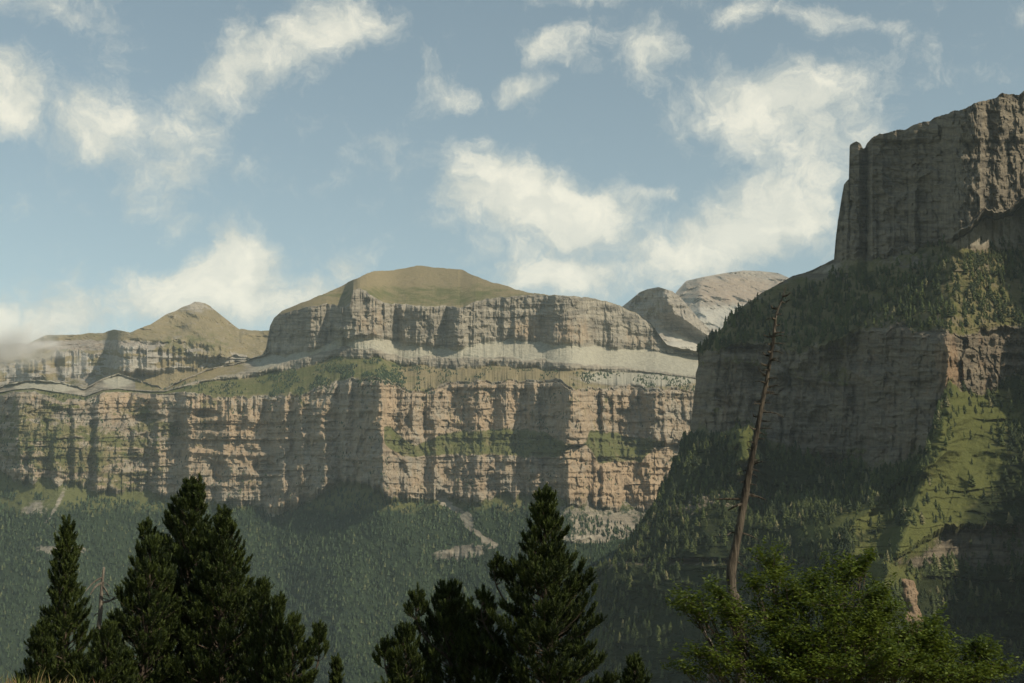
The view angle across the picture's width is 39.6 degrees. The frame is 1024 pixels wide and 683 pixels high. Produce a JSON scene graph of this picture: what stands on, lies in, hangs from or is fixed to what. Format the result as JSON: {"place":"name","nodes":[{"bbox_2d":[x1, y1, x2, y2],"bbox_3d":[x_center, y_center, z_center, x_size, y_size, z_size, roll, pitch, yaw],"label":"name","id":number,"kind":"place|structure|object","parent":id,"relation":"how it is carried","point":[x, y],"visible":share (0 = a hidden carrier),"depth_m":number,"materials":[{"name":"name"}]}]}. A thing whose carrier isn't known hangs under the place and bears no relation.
{"place":"outdoors","nodes":[
{"label":"outdoors","id":0,"kind":"place"},
{"bbox_2d":[0,667,142,682],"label":"grass","id":1,"kind":"structure","parent":0,"point":[19,681],"depth_m":13.79,"materials":[{"name":"green plant"}]},
{"bbox_2d":[0,302,268,387],"bbox_3d":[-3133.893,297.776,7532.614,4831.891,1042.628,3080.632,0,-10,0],"label":"mountain","id":2,"kind":"structure","parent":0,"point":[182,343],"depth_m":7096.36,"materials":[{"name":"stone"}]},
{"bbox_2d":[0,265,697,682],"bbox_3d":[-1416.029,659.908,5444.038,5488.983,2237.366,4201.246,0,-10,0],"label":"mountain","id":3,"kind":"structure","parent":0,"point":[460,321],"depth_m":4962.06,"materials":[{"name":"brown stone"}]},
{"bbox_2d":[0,356,694,682],"bbox_3d":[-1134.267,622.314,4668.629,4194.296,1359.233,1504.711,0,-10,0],"label":"forest","id":4,"kind":"object","parent":3,"relation":"on","point":[318,379],"visible":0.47,"depth_m":4661.01,"materials":[{"name":"green plant"}]},
{"bbox_2d":[0,0,1023,345],"label":"sky","id":5,"kind":"structure","parent":0,"point":[251,161],"materials":[{"name":"blue"}]},
{"bbox_2d":[622,287,710,350],"bbox_3d":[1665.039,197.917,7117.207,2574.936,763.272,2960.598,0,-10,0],"label":"mountain","id":6,"kind":"structure","parent":0,"point":[672,318],"depth_m":6666.82,"materials":[{"name":"stone"}]},
{"bbox_2d":[675,271,787,331],"bbox_3d":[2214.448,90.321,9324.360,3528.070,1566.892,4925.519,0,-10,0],"label":"mountain","id":7,"kind":"structure","parent":0,"point":[711,301],"depth_m":9495.10,"materials":[{"name":"stone"}]},
{"bbox_2d":[593,91,1023,682],"bbox_3d":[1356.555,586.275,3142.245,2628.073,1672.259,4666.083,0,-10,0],"label":"mountain","id":8,"kind":"structure","parent":0,"point":[871,393],"depth_m":2173.15,"materials":[{"name":"stone"}]},
{"bbox_2d":[592,235,1023,682],"bbox_3d":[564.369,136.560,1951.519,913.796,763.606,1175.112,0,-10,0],"label":"forest","id":9,"kind":"object","parent":8,"relation":"on","point":[870,493],"visible":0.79,"depth_m":2051.87,"materials":[{"name":"green plant"}]},
{"bbox_2d":[814,512,819,522],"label":"conifer tree","id":10,"kind":"object","parent":8,"relation":"on","point":[817,519],"visible":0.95,"depth_m":1838.19,"materials":[{"name":"green plant"}]},
{"bbox_2d":[883,563,888,573],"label":"conifer tree","id":11,"kind":"object","parent":8,"relation":"on","point":[886,569],"visible":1,"depth_m":1525.58,"materials":[{"name":"green plant"}]},
{"bbox_2d":[898,527,903,537],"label":"conifer tree","id":12,"kind":"object","parent":8,"relation":"on","point":[901,534],"visible":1,"depth_m":1610.80,"materials":[{"name":"green plant"}]},
{"bbox_2d":[901,579,923,633],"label":"rock tower","id":13,"kind":"structure","parent":8,"relation":"on","point":[909,593],"depth_m":1559.96,"materials":[{"name":"stone"}]},
{"bbox_2d":[925,492,930,502],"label":"conifer tree","id":14,"kind":"object","parent":8,"relation":"on","point":[927,499],"visible":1,"depth_m":1739.37,"materials":[{"name":"green plant"}]},
{"bbox_3d":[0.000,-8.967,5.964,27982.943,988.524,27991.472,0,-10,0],"label":"ground","id":15,"kind":"structure","parent":0,"visible":0},
{"bbox_2d":[11,616,61,682],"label":"pine tree","id":16,"kind":"object","parent":15,"relation":"on","point":[44,628],"visible":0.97,"depth_m":43.79,"materials":[{"name":"green plant"}]},
{"bbox_2d":[13,514,104,682],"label":"pine tree","id":17,"kind":"object","parent":15,"relation":"on","point":[65,617],"visible":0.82,"depth_m":45.04,"materials":[{"name":"green plant"}]},
{"bbox_2d":[86,567,117,628],"bbox_3d":[-13.195,9.971,45.881,1.240,5.335,0.343,0,-10,0],"label":"dead tree","id":18,"kind":"object","parent":15,"relation":"on","point":[101,603],"visible":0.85,"depth_m":46.20,"materials":[{"name":"grey wood"}]},
{"bbox_2d":[74,618,138,682],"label":"pine tree","id":19,"kind":"object","parent":15,"relation":"on","point":[112,652],"visible":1,"depth_m":42.77,"materials":[{"name":"green plant"}]},
{"bbox_2d":[101,532,196,682],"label":"pine tree","id":20,"kind":"object","parent":15,"relation":"on","point":[150,619],"visible":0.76,"depth_m":45.80,"materials":[{"name":"green plant"}]},
{"bbox_2d":[117,473,255,682],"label":"pine tree","id":21,"kind":"object","parent":15,"relation":"on","point":[185,548],"visible":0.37,"depth_m":49.21,"materials":[{"name":"green plant"}]},
{"bbox_2d":[150,503,285,682],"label":"pine tree","id":22,"kind":"object","parent":15,"relation":"on","point":[228,579],"visible":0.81,"depth_m":46.63,"materials":[{"name":"green plant"}]},
{"bbox_2d":[222,576,285,682],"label":"pine tree","id":23,"kind":"object","parent":15,"relation":"on","point":[259,600],"visible":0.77,"depth_m":44.88,"materials":[{"name":"green plant"}]},
{"bbox_2d":[258,590,293,682],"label":"pine tree","id":24,"kind":"object","parent":15,"relation":"on","point":[276,615],"visible":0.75,"depth_m":44.39,"materials":[{"name":"green plant"}]},
{"bbox_2d":[261,610,329,682],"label":"pine tree","id":25,"kind":"object","parent":15,"relation":"on","point":[310,647],"visible":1,"depth_m":43.88,"materials":[{"name":"green plant"}]},
{"bbox_2d":[328,652,344,682],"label":"pine tree","id":26,"kind":"object","parent":15,"relation":"on","point":[336,667],"visible":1,"depth_m":48.66,"materials":[{"name":"green plant"}]},
{"bbox_2d":[371,621,433,682],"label":"pine tree","id":27,"kind":"object","parent":15,"relation":"on","point":[399,669],"visible":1,"depth_m":43.67,"materials":[{"name":"green plant"}]},
{"bbox_2d":[402,577,501,682],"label":"pine tree","id":28,"kind":"object","parent":15,"relation":"on","point":[446,621],"visible":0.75,"depth_m":44.76,"materials":[{"name":"green plant"}]},
{"bbox_2d":[466,482,622,682],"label":"pine tree","id":29,"kind":"object","parent":15,"relation":"on","point":[545,569],"visible":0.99,"depth_m":42.82,"materials":[{"name":"green plant"}]},
{"bbox_2d":[620,650,652,682],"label":"pine tree","id":30,"kind":"object","parent":15,"relation":"on","point":[634,670],"visible":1,"depth_m":45.76,"materials":[{"name":"green plant"}]},
{"bbox_2d":[703,631,713,682],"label":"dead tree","id":31,"kind":"object","parent":15,"relation":"on","point":[709,677],"visible":0.22,"depth_m":25.31,"materials":[{"name":"wood"}]},
{"bbox_2d":[715,287,789,682],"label":"dead tree","id":32,"kind":"object","parent":15,"relation":"on","point":[732,562],"visible":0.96,"depth_m":26.92,"materials":[{"name":"brown wood"}]},
{"bbox_2d":[657,535,1023,682],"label":"leafy tree","id":33,"kind":"object","parent":15,"relation":"on","point":[817,653],"visible":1,"depth_m":23.03,"materials":[{"name":"green plant"}]}
]}

